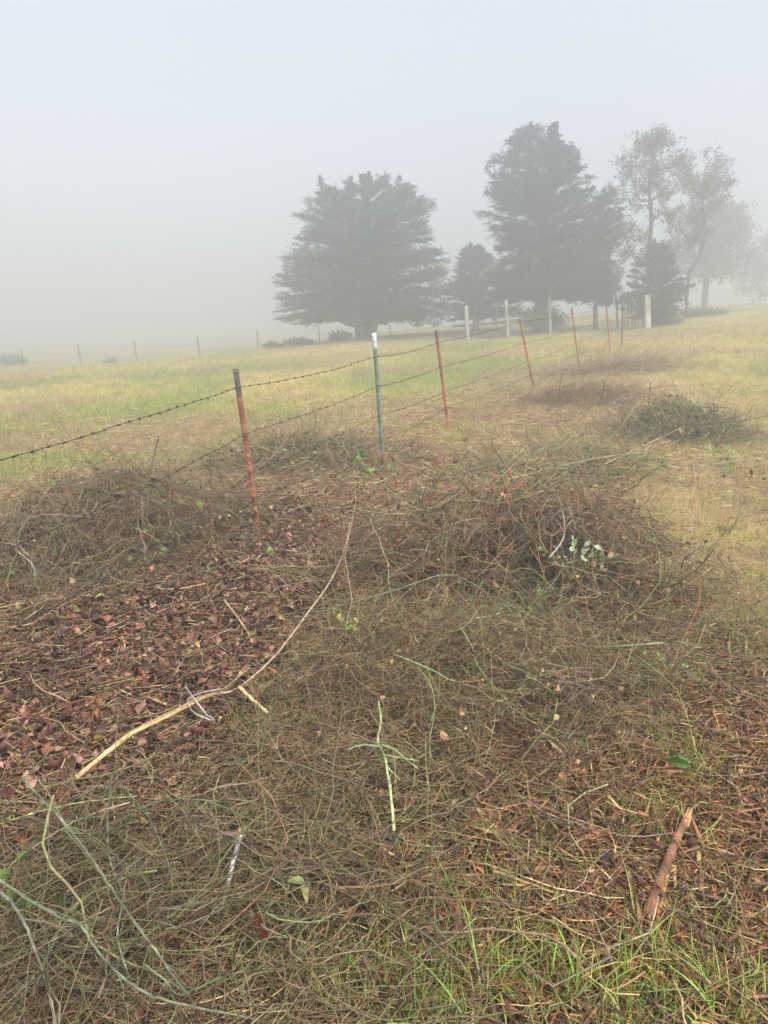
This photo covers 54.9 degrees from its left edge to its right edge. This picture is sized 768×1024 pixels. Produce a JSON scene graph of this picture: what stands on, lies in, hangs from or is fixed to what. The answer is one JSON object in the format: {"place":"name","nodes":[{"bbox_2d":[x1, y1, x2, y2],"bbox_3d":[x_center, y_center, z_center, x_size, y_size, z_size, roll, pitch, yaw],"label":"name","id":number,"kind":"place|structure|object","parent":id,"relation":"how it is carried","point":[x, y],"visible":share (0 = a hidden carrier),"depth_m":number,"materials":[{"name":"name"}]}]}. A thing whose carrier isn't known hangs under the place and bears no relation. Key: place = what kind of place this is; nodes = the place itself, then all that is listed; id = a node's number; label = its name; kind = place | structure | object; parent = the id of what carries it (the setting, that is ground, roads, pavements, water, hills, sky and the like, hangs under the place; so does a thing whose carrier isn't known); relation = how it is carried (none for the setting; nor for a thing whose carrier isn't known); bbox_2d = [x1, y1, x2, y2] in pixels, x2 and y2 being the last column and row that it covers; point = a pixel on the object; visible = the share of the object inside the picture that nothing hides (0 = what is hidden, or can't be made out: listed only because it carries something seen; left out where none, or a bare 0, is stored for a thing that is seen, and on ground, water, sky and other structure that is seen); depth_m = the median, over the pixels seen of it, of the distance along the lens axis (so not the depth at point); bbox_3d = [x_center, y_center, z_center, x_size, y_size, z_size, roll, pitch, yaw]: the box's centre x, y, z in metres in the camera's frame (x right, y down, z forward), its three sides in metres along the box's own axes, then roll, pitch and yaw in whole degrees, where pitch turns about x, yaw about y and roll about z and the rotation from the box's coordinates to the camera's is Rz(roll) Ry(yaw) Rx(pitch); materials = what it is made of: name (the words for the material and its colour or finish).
{"place":"outdoors","nodes":[
{"label":"outdoors","id":0,"kind":"place"},
{"bbox_2d":[0,303,767,1023],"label":"ground","id":1,"kind":"structure","parent":0,"point":[52,349],"depth_m":12.58,"materials":[{"name":"plant"}]},
{"bbox_2d":[0,352,28,365],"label":"shrub","id":2,"kind":"object","parent":1,"relation":"on","point":[14,359],"visible":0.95,"depth_m":54.56,"materials":[{"name":"green plant"}]},
{"bbox_2d":[7,529,40,594],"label":"loose cane","id":3,"kind":"object","parent":1,"relation":"on","point":[29,561],"visible":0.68,"depth_m":4.60,"materials":[{"name":"brown plant"}]},
{"bbox_2d":[103,357,117,363],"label":"shrub","id":4,"kind":"object","parent":1,"relation":"on","point":[108,360],"visible":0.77,"depth_m":45.87,"materials":[{"name":"green plant"}]},
{"bbox_2d":[10,777,233,860],"bbox_3d":[-0.803,0.953,2.344,0.655,0.230,0.250,-2,14,-9],"label":"briar cane","id":5,"kind":"object","parent":1,"relation":"on","point":[33,841],"visible":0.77,"depth_m":2.29,"materials":[{"name":"green plant"}]},
{"bbox_2d":[128,757,149,763],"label":"leafy sprig","id":6,"kind":"object","parent":1,"relation":"on","point":[138,759],"visible":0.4,"depth_m":2.81,"materials":[{"name":"brown plant"}]},
{"bbox_2d":[158,732,193,757],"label":"broken branch","id":7,"kind":"object","parent":1,"relation":"on","point":[178,740],"visible":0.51,"depth_m":2.94,"materials":[{"name":"brown plant"}]},
{"bbox_2d":[0,411,386,638],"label":"brush pile","id":8,"kind":"object","parent":1,"relation":"on","point":[55,513],"visible":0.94,"depth_m":5.16,"materials":[{"name":"brown plant"}]},
{"bbox_2d":[143,436,168,536],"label":"loose shoot","id":9,"kind":"object","parent":8,"relation":"on","point":[153,458],"visible":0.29,"depth_m":5.91,"materials":[{"name":"brown plant"}]},
{"bbox_2d":[20,322,390,365],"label":"pasture fence","id":10,"kind":"object","parent":1,"relation":"on","point":[187,345],"visible":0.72,"depth_m":45.86,"materials":[{"name":"grey wood"}]},
{"bbox_2d":[223,599,248,633],"bbox_3d":[-0.844,0.598,4.229,0.016,0.028,0.563,-7,15,-25],"label":"wood splinter","id":11,"kind":"object","parent":1,"relation":"on","point":[233,611],"visible":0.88,"depth_m":4.25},
{"bbox_2d":[259,340,285,348],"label":"shrub","id":12,"kind":"object","parent":1,"relation":"on","point":[270,344],"visible":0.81,"depth_m":44.72,"materials":[{"name":"green plant"}]},
{"bbox_2d":[282,336,315,345],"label":"shrub","id":13,"kind":"object","parent":1,"relation":"on","point":[297,341],"visible":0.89,"depth_m":43.53,"materials":[{"name":"green plant"}]},
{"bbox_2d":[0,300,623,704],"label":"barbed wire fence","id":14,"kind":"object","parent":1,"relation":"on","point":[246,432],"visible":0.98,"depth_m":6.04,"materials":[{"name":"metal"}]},
{"bbox_2d":[135,371,490,490],"bbox_3d":[-0.675,-1.067,8.521,4.357,1.138,3.048,-3,14,-11],"label":"brush pile","id":15,"kind":"object","parent":1,"relation":"on","point":[295,444],"visible":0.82,"depth_m":8.33,"materials":[{"name":"brown plant"}]},
{"bbox_2d":[328,329,352,340],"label":"shrub","id":16,"kind":"object","parent":1,"relation":"on","point":[342,334],"visible":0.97,"depth_m":44.53,"materials":[{"name":"green plant"}]},
{"bbox_2d":[271,169,459,338],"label":"cedar tree","id":17,"kind":"object","parent":1,"relation":"on","point":[363,301],"visible":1,"depth_m":40.92,"materials":[{"name":"green plant"}]},
{"bbox_2d":[336,452,398,479],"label":"leafy sprig","id":18,"kind":"object","parent":1,"relation":"on","point":[371,470],"visible":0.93,"depth_m":7.54,"materials":[{"name":"green plant"}]},
{"bbox_2d":[0,382,767,1023],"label":"straw litter","id":19,"kind":"object","parent":1,"relation":"on","point":[724,830],"visible":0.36,"depth_m":2.81,"materials":[{"name":"brown plant"}]},
{"bbox_2d":[0,648,767,1023],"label":"brush pile","id":20,"kind":"object","parent":1,"relation":"on","point":[106,944],"visible":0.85,"depth_m":1.96,"materials":[{"name":"brown plant"}]},
{"bbox_2d":[0,848,35,905],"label":"leafy sprig","id":21,"kind":"object","parent":20,"relation":"on","point":[5,874],"visible":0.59,"depth_m":1.95,"materials":[{"name":"green plant"}]},
{"bbox_2d":[2,885,67,933],"bbox_3d":[-0.910,1.041,1.922,0.151,0.132,0.070,0,14,0],"label":"leafy sprig","id":22,"kind":"object","parent":20,"relation":"on","point":[60,895],"visible":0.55,"depth_m":1.93,"materials":[{"name":"green plant"}]},
{"bbox_2d":[0,888,127,1023],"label":"briar cane","id":23,"kind":"object","parent":20,"relation":"on","point":[14,907],"visible":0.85,"depth_m":1.67,"materials":[{"name":"green plant"}]},
{"bbox_2d":[0,766,143,831],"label":"briar cane","id":24,"kind":"object","parent":20,"relation":"on","point":[104,799],"visible":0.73,"depth_m":2.34,"materials":[{"name":"green plant"}]},
{"bbox_2d":[0,862,199,968],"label":"briar cane","id":25,"kind":"object","parent":20,"relation":"on","point":[46,943],"visible":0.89,"depth_m":1.74,"materials":[{"name":"green plant"}]},
{"bbox_2d":[23,779,201,995],"bbox_3d":[-0.755,0.903,1.901,0.117,0.248,0.959,-12,18,-40],"label":"briar cane","id":26,"kind":"object","parent":20,"relation":"on","point":[101,873],"visible":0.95,"depth_m":1.79,"materials":[{"name":"green plant"}]},
{"bbox_2d":[0,878,259,1023],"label":"briar cane","id":27,"kind":"object","parent":20,"relation":"on","point":[94,946],"visible":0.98,"depth_m":1.63,"materials":[{"name":"green plant"}]},
{"bbox_2d":[68,774,193,985],"bbox_3d":[-0.813,0.970,2.112,0.254,0.228,0.935,-8,16,-30],"label":"briar cane","id":28,"kind":"object","parent":20,"relation":"on","point":[118,882],"visible":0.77,"depth_m":1.91,"materials":[{"name":"green plant"}]},
{"bbox_2d":[74,666,251,779],"bbox_3d":[-0.834,0.823,3.046,0.088,0.081,0.995,8,16,28],"label":"split branch","id":29,"kind":"object","parent":20,"relation":"on","point":[109,750],"visible":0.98,"depth_m":2.89,"materials":[{"name":"brown wood"}]},
{"bbox_2d":[120,769,222,958],"bbox_3d":[-0.669,0.943,2.034,0.589,0.298,0.237,13,19,43],"label":"briar cane","id":30,"kind":"object","parent":20,"relation":"on","point":[144,813],"visible":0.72,"depth_m":2.08,"materials":[{"name":"green plant"}]},
{"bbox_2d":[212,828,242,905],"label":"broken branch","id":31,"kind":"object","parent":20,"relation":"on","point":[237,843],"visible":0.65,"depth_m":2.10,"materials":[{"name":"grey wood"}]},
{"bbox_2d":[144,933,319,1023],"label":"briar cane","id":32,"kind":"object","parent":20,"relation":"on","point":[152,971],"visible":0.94,"depth_m":1.68,"materials":[{"name":"green plant"}]},
{"bbox_2d":[118,813,386,919],"bbox_3d":[-0.370,0.961,2.070,0.736,0.231,0.219,-2,14,-8],"label":"briar cane","id":33,"kind":"object","parent":20,"relation":"on","point":[191,873],"visible":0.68,"depth_m":2.04,"materials":[{"name":"green plant"}]},
{"bbox_2d":[241,913,267,942],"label":"leafy sprig","id":34,"kind":"object","parent":20,"relation":"on","point":[263,932],"visible":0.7,"depth_m":1.89,"materials":[{"name":"red plant"}]},
{"bbox_2d":[165,798,410,941],"bbox_3d":[-0.135,0.986,2.017,0.861,0.177,0.279,-12,18,-41],"label":"briar cane","id":35,"kind":"object","parent":20,"relation":"on","point":[206,916],"visible":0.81,"depth_m":1.98,"materials":[{"name":"green plant"}]},
{"bbox_2d":[287,875,309,905],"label":"leafy sprig","id":36,"kind":"object","parent":20,"relation":"on","point":[297,879],"visible":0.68,"depth_m":2.03,"materials":[{"name":"green plant"}]},
{"bbox_2d":[412,862,498,871],"bbox_3d":[0.216,1.071,2.225,0.277,0.017,0.016,-1,14,-5],"label":"wood splinter","id":37,"kind":"object","parent":20,"relation":"on","point":[482,864],"visible":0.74,"depth_m":2.22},
{"bbox_2d":[0,531,767,1023],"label":"brush pile","id":38,"kind":"object","parent":1,"relation":"on","point":[446,635],"visible":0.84,"depth_m":3.02,"materials":[{"name":"brown plant"}]},
{"bbox_2d":[184,685,219,720],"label":"curled twig","id":39,"kind":"object","parent":38,"relation":"on","point":[199,705],"visible":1,"depth_m":3.03,"materials":[{"name":"wood"}]},
{"bbox_2d":[237,685,268,712],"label":"split branch","id":40,"kind":"object","parent":38,"relation":"on","point":[242,689],"visible":0.89,"depth_m":3.04,"materials":[{"name":"brown wood"}]},
{"bbox_2d":[214,522,350,694],"bbox_3d":[-0.413,0.436,4.196,0.185,0.204,2.260,3,14,13],"label":"curved cane","id":41,"kind":"object","parent":38,"relation":"on","point":[279,650],"visible":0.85,"depth_m":3.69,"materials":[{"name":"beige plant"}]},
{"bbox_2d":[319,603,370,638],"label":"leafy sprig","id":42,"kind":"object","parent":38,"relation":"on","point":[342,620],"visible":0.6,"depth_m":3.82,"materials":[{"name":"green plant"}]},
{"bbox_2d":[345,700,418,831],"bbox_3d":[-0.025,0.858,2.558,0.207,0.133,0.592,-5,15,-18],"label":"green branch","id":43,"kind":"object","parent":38,"relation":"on","point":[384,755],"visible":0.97,"depth_m":2.48,"materials":[{"name":"green plant"}]},
{"bbox_2d":[320,574,547,634],"bbox_3d":[0.252,0.522,3.864,1.208,0.314,0.342,5,15,19],"label":"loose cane","id":44,"kind":"object","parent":38,"relation":"on","point":[444,589],"visible":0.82,"depth_m":3.88,"materials":[{"name":"green plant"}]},
{"bbox_2d":[568,733,585,752],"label":"leafy sprig","id":45,"kind":"object","parent":38,"relation":"on","point":[578,742],"visible":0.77,"depth_m":2.77,"materials":[{"name":"green plant"}]},
{"bbox_2d":[0,405,767,1023],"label":"loose twigs","id":46,"kind":"object","parent":1,"relation":"on","point":[506,917],"visible":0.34,"depth_m":2.36,"materials":[{"name":"wood"}]},
{"bbox_2d":[0,442,767,1023],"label":"leaf litter","id":47,"kind":"object","parent":1,"relation":"on","point":[206,680],"visible":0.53,"depth_m":3.48,"materials":[{"name":"plant"}]},
{"bbox_2d":[200,526,283,572],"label":"loose cane","id":48,"kind":"object","parent":47,"relation":"on","point":[242,559],"visible":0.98,"depth_m":5.15,"materials":[{"name":"brown plant"}]},
{"bbox_2d":[0,302,767,664],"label":"field grass","id":49,"kind":"structure","parent":1,"relation":"on","point":[168,372],"depth_m":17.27,"materials":[{"name":"plant"}]},
{"bbox_2d":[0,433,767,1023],"bbox_3d":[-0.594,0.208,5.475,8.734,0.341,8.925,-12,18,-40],"label":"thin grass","id":50,"kind":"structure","parent":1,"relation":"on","point":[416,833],"depth_m":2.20,"materials":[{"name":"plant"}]},
{"bbox_2d":[0,521,767,1023],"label":"wood chips","id":51,"kind":"object","parent":1,"relation":"on","point":[642,875],"visible":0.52,"depth_m":2.29,"materials":[{"name":"wood"}]},
{"bbox_2d":[492,870,554,892],"bbox_3d":[0.403,1.074,2.148,0.185,0.016,0.014,7,16,28],"label":"wood splinter","id":52,"kind":"object","parent":51,"relation":"on","point":[518,879],"visible":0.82,"depth_m":2.14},
{"bbox_2d":[642,807,692,920],"bbox_3d":[0.869,1.053,2.245,0.037,0.052,0.537,9,16,32],"label":"broken stick","id":53,"kind":"object","parent":51,"relation":"on","point":[650,903],"visible":0.88,"depth_m":2.19,"materials":[{"name":"brown wood"}]},
{"bbox_2d":[639,860,667,888],"bbox_3d":[0.772,1.042,2.143,0.025,0.035,0.127,-5,15,-19],"label":"wood splinter","id":54,"kind":"object","parent":53,"relation":"on","point":[646,867],"visible":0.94,"depth_m":2.12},
{"bbox_2d":[677,885,767,910],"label":"wood splinter","id":55,"kind":"object","parent":51,"relation":"on","point":[698,893],"visible":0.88,"depth_m":2.09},
{"bbox_2d":[402,882,426,949],"bbox_3d":[0.084,1.112,2.054,0.012,0.019,0.266,-3,14,-12],"label":"wood splinter","id":56,"kind":"object","parent":1,"relation":"on","point":[406,890],"visible":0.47,"depth_m":2.05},
{"bbox_2d":[84,396,767,750],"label":"brush pile","id":57,"kind":"object","parent":1,"relation":"on","point":[500,541],"visible":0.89,"depth_m":4.52,"materials":[{"name":"brown plant"}]},
{"bbox_2d":[320,517,361,537],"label":"leafy sprig","id":58,"kind":"object","parent":57,"relation":"on","point":[328,520],"visible":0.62,"depth_m":5.66,"materials":[{"name":"red plant"}]},
{"bbox_2d":[377,450,458,506],"bbox_3d":[0.277,-0.259,6.071,0.630,0.474,0.380,-2,14,-8],"label":"leafy sprig","id":59,"kind":"object","parent":57,"relation":"on","point":[383,488],"visible":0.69,"depth_m":6.10,"materials":[{"name":"green plant"}]},
{"bbox_2d":[435,440,559,529],"bbox_3d":[0.858,-0.226,5.396,0.239,0.386,1.912,10,17,34],"label":"loose shoot","id":60,"kind":"object","parent":57,"relation":"on","point":[493,473],"visible":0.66,"depth_m":5.23,"materials":[{"name":"brown plant"}]},
{"bbox_2d":[472,437,524,507],"bbox_3d":[0.755,-0.292,5.198,0.206,0.385,0.736,-3,14,-13],"label":"loose shoot","id":61,"kind":"object","parent":57,"relation":"on","point":[505,466],"visible":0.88,"depth_m":5.03,"materials":[{"name":"brown plant"}]},
{"bbox_2d":[477,464,532,512],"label":"leafy sprig","id":62,"kind":"object","parent":57,"relation":"on","point":[507,473],"visible":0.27,"depth_m":5.36,"materials":[{"name":"red plant"}]},
{"bbox_2d":[530,470,557,500],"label":"loose cane","id":63,"kind":"object","parent":57,"relation":"on","point":[546,484],"visible":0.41,"depth_m":5.32,"materials":[{"name":"brown plant"}]},
{"bbox_2d":[548,492,571,558],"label":"loose cane","id":64,"kind":"object","parent":57,"relation":"on","point":[553,552],"visible":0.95,"depth_m":4.23,"materials":[{"name":"grey plant"}]},
{"bbox_2d":[538,535,619,583],"bbox_3d":[1.119,0.272,4.288,0.456,0.285,0.244,0,14,0],"label":"leafy sprig","id":65,"kind":"object","parent":57,"relation":"on","point":[585,549],"visible":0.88,"depth_m":4.25,"materials":[{"name":"green plant"}]},
{"bbox_2d":[481,492,685,528],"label":"loose cane","id":66,"kind":"object","parent":57,"relation":"on","point":[504,504],"visible":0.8,"depth_m":4.58,"materials":[{"name":"beige plant"}]},
{"bbox_2d":[516,489,698,527],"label":"loose cane","id":67,"kind":"object","parent":57,"relation":"on","point":[617,518],"visible":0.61,"depth_m":4.87,"materials":[{"name":"brown plant"}]},
{"bbox_2d":[612,505,658,574],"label":"loose cane","id":68,"kind":"object","parent":57,"relation":"on","point":[645,542],"visible":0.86,"depth_m":4.34,"materials":[{"name":"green plant"}]},
{"bbox_2d":[636,548,681,589],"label":"loose cane","id":69,"kind":"object","parent":57,"relation":"on","point":[661,575],"visible":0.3,"depth_m":4.51,"materials":[{"name":"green plant"}]},
{"bbox_2d":[655,545,704,593],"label":"loose cane","id":70,"kind":"object","parent":57,"relation":"on","point":[688,566],"visible":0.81,"depth_m":4.47,"materials":[{"name":"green plant"}]},
{"bbox_2d":[89,548,767,1023],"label":"green grass","id":71,"kind":"structure","parent":1,"relation":"on","point":[627,972],"depth_m":1.89,"materials":[{"name":"plant"}]},
{"bbox_2d":[445,242,528,330],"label":"cedar tree","id":72,"kind":"object","parent":1,"relation":"on","point":[476,259],"visible":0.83,"depth_m":46.17,"materials":[{"name":"green plant"}]},
{"bbox_2d":[452,295,551,340],"bbox_3d":[6.401,-10.767,41.601,5.590,2.528,6.168,0,14,0],"label":"rail fence","id":73,"kind":"object","parent":1,"relation":"on","point":[467,324],"visible":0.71,"depth_m":38.81,"materials":[{"name":"white wood"}]},
{"bbox_2d":[519,303,568,330],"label":"shrub","id":74,"kind":"object","parent":1,"relation":"on","point":[555,319],"visible":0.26,"depth_m":41.27,"materials":[{"name":"green plant"}]},
{"bbox_2d":[474,120,617,334],"bbox_3d":[8.528,-14.907,39.041,7.828,11.119,7.495,0,14,0],"label":"cedar tree","id":75,"kind":"object","parent":1,"relation":"on","point":[541,243],"visible":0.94,"depth_m":37.85,"materials":[{"name":"green plant"}]},
{"bbox_2d":[522,892,575,924],"bbox_3d":[0.456,1.107,2.078,0.015,0.018,0.183,-13,19,-43],"label":"wood splinter","id":76,"kind":"object","parent":1,"relation":"on","point":[544,904],"visible":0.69,"depth_m":2.07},
{"bbox_2d":[344,321,765,501],"bbox_3d":[1.707,-1.115,7.534,4.394,1.640,2.821,0,14,0],"label":"brush pile","id":77,"kind":"object","parent":1,"relation":"on","point":[624,464],"visible":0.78,"depth_m":7.58,"materials":[{"name":"brown plant"}]},
{"bbox_2d":[508,443,639,479],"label":"loose cane","id":78,"kind":"object","parent":77,"relation":"on","point":[574,462],"visible":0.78,"depth_m":7.18,"materials":[{"name":"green plant"}]},
{"bbox_2d":[605,426,684,463],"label":"loose cane","id":79,"kind":"object","parent":77,"relation":"on","point":[640,447],"visible":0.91,"depth_m":7.59,"materials":[{"name":"beige plant"}]},
{"bbox_2d":[701,458,764,465],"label":"loose cane","id":80,"kind":"object","parent":77,"relation":"on","point":[730,461],"visible":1,"depth_m":7.55,"materials":[{"name":"beige plant"}]},
{"bbox_2d":[509,575,618,625],"bbox_3d":[0.990,0.508,4.147,0.593,0.273,0.362,0,14,0],"label":"leafy sprig","id":81,"kind":"object","parent":1,"relation":"on","point":[545,599],"visible":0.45,"depth_m":4.10,"materials":[{"name":"green plant"}]},
{"bbox_2d":[476,340,674,414],"bbox_3d":[3.507,-2.553,13.417,3.458,1.223,3.599,7,16,27],"label":"brush pile","id":82,"kind":"object","parent":1,"relation":"on","point":[573,392],"visible":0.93,"depth_m":13.14,"materials":[{"name":"brown plant"}]},
{"bbox_2d":[559,187,627,329],"bbox_3d":[10.724,-12.856,37.987,3.269,7.268,3.102,0,14,0],"label":"cedar tree","id":83,"kind":"object","parent":1,"relation":"on","point":[609,244],"visible":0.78,"depth_m":37.49,"materials":[{"name":"green plant"}]},
{"bbox_2d":[468,288,760,381],"bbox_3d":[5.200,-4.065,17.000,6.576,2.026,3.240,0,14,0],"label":"brush pile","id":84,"kind":"object","parent":1,"relation":"on","point":[640,367],"visible":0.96,"depth_m":17.05,"materials":[{"name":"brown plant"}]},
{"bbox_2d":[597,252,635,328],"bbox_3d":[11.830,-11.243,37.856,1.853,3.934,1.518,10,17,36],"label":"sapling","id":85,"kind":"object","parent":1,"relation":"on","point":[614,288],"visible":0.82,"depth_m":37.70,"materials":[{"name":"green plant"}]},
{"bbox_2d":[624,301,643,325],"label":"metal gate","id":86,"kind":"structure","parent":1,"relation":"on","point":[632,308],"depth_m":35.62,"materials":[{"name":"metal"}]},
{"bbox_2d":[644,295,650,328],"bbox_3d":[12.577,-9.408,35.275,0.414,1.834,0.249,0,14,0],"label":"corner post","id":87,"kind":"object","parent":1,"relation":"on","point":[647,311],"visible":0.81,"depth_m":35.15,"materials":[{"name":"wood"}]},
{"bbox_2d":[599,122,701,294],"bbox_3d":[13.712,-14.799,38.709,5.343,10.048,3.757,0,14,0],"label":"oak tree","id":88,"kind":"object","parent":1,"relation":"on","point":[653,144],"visible":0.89,"depth_m":37.99,"materials":[{"name":"green plant"}]},
{"bbox_2d":[615,241,695,326],"bbox_3d":[13.006,-10.925,35.655,3.685,4.320,4.018,0,14,0],"label":"cedar tree","id":89,"kind":"object","parent":1,"relation":"on","point":[663,300],"visible":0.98,"depth_m":35.26,"materials":[{"name":"green plant"}]},
{"bbox_2d":[544,366,767,452],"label":"brush pile","id":90,"kind":"object","parent":1,"relation":"on","point":[694,420],"visible":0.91,"depth_m":9.42,"materials":[{"name":"green plant"}]},
{"bbox_2d":[597,395,651,422],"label":"leafy sprig","id":91,"kind":"object","parent":90,"relation":"on","point":[625,412],"visible":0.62,"depth_m":9.85,"materials":[{"name":"green plant"}]},
{"bbox_2d":[643,312,685,325],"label":"shrub","id":92,"kind":"object","parent":1,"relation":"on","point":[666,321],"visible":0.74,"depth_m":36.26,"materials":[{"name":"green plant"}]},
{"bbox_2d":[641,649,687,673],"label":"leafy sprig","id":93,"kind":"object","parent":1,"relation":"on","point":[662,662],"visible":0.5,"depth_m":3.51,"materials":[{"name":"green plant"}]},
{"bbox_2d":[667,749,690,768],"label":"leaf","id":94,"kind":"object","parent":1,"relation":"on","point":[680,761],"visible":0.79,"depth_m":2.72,"materials":[{"name":"green plant"}]},
{"bbox_2d":[675,304,731,316],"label":"shrub","id":95,"kind":"object","parent":1,"relation":"on","point":[700,311],"visible":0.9,"depth_m":41.80,"materials":[{"name":"green plant"}]},
{"bbox_2d":[674,141,738,318],"bbox_3d":[17.384,-15.049,40.689,2.965,9.562,3.409,-8,16,-29],"label":"oak tree","id":96,"kind":"object","parent":1,"relation":"on","point":[706,187],"visible":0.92,"depth_m":39.99,"materials":[{"name":"green plant"}]},
{"bbox_2d":[660,187,762,306],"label":"broadleaf tree","id":97,"kind":"object","parent":1,"relation":"on","point":[719,241],"visible":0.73,"depth_m":57.88,"materials":[{"name":"green plant"}]},
{"bbox_2d":[714,423,730,447],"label":"loose cane","id":98,"kind":"object","parent":1,"relation":"on","point":[723,436],"visible":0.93,"depth_m":7.90,"materials":[{"name":"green plant"}]},
{"bbox_2d":[689,432,760,467],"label":"leafy sprig","id":99,"kind":"object","parent":1,"relation":"on","point":[727,455],"visible":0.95,"depth_m":7.92,"materials":[{"name":"green plant"}]},
{"bbox_2d":[721,860,745,915],"bbox_3d":[1.010,1.079,2.122,0.013,0.048,0.222,11,18,39],"label":"wood splinter","id":100,"kind":"object","parent":1,"relation":"on","point":[732,896],"visible":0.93,"depth_m":2.11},
{"bbox_2d":[730,228,767,303],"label":"broadleaf tree","id":101,"kind":"object","parent":1,"relation":"on","point":[759,273],"visible":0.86,"depth_m":74.28,"materials":[{"name":"green plant"}]},
{"bbox_2d":[0,0,767,338],"label":"sky","id":102,"kind":"structure","parent":0,"point":[156,156],"materials":[{"name":"grey"}]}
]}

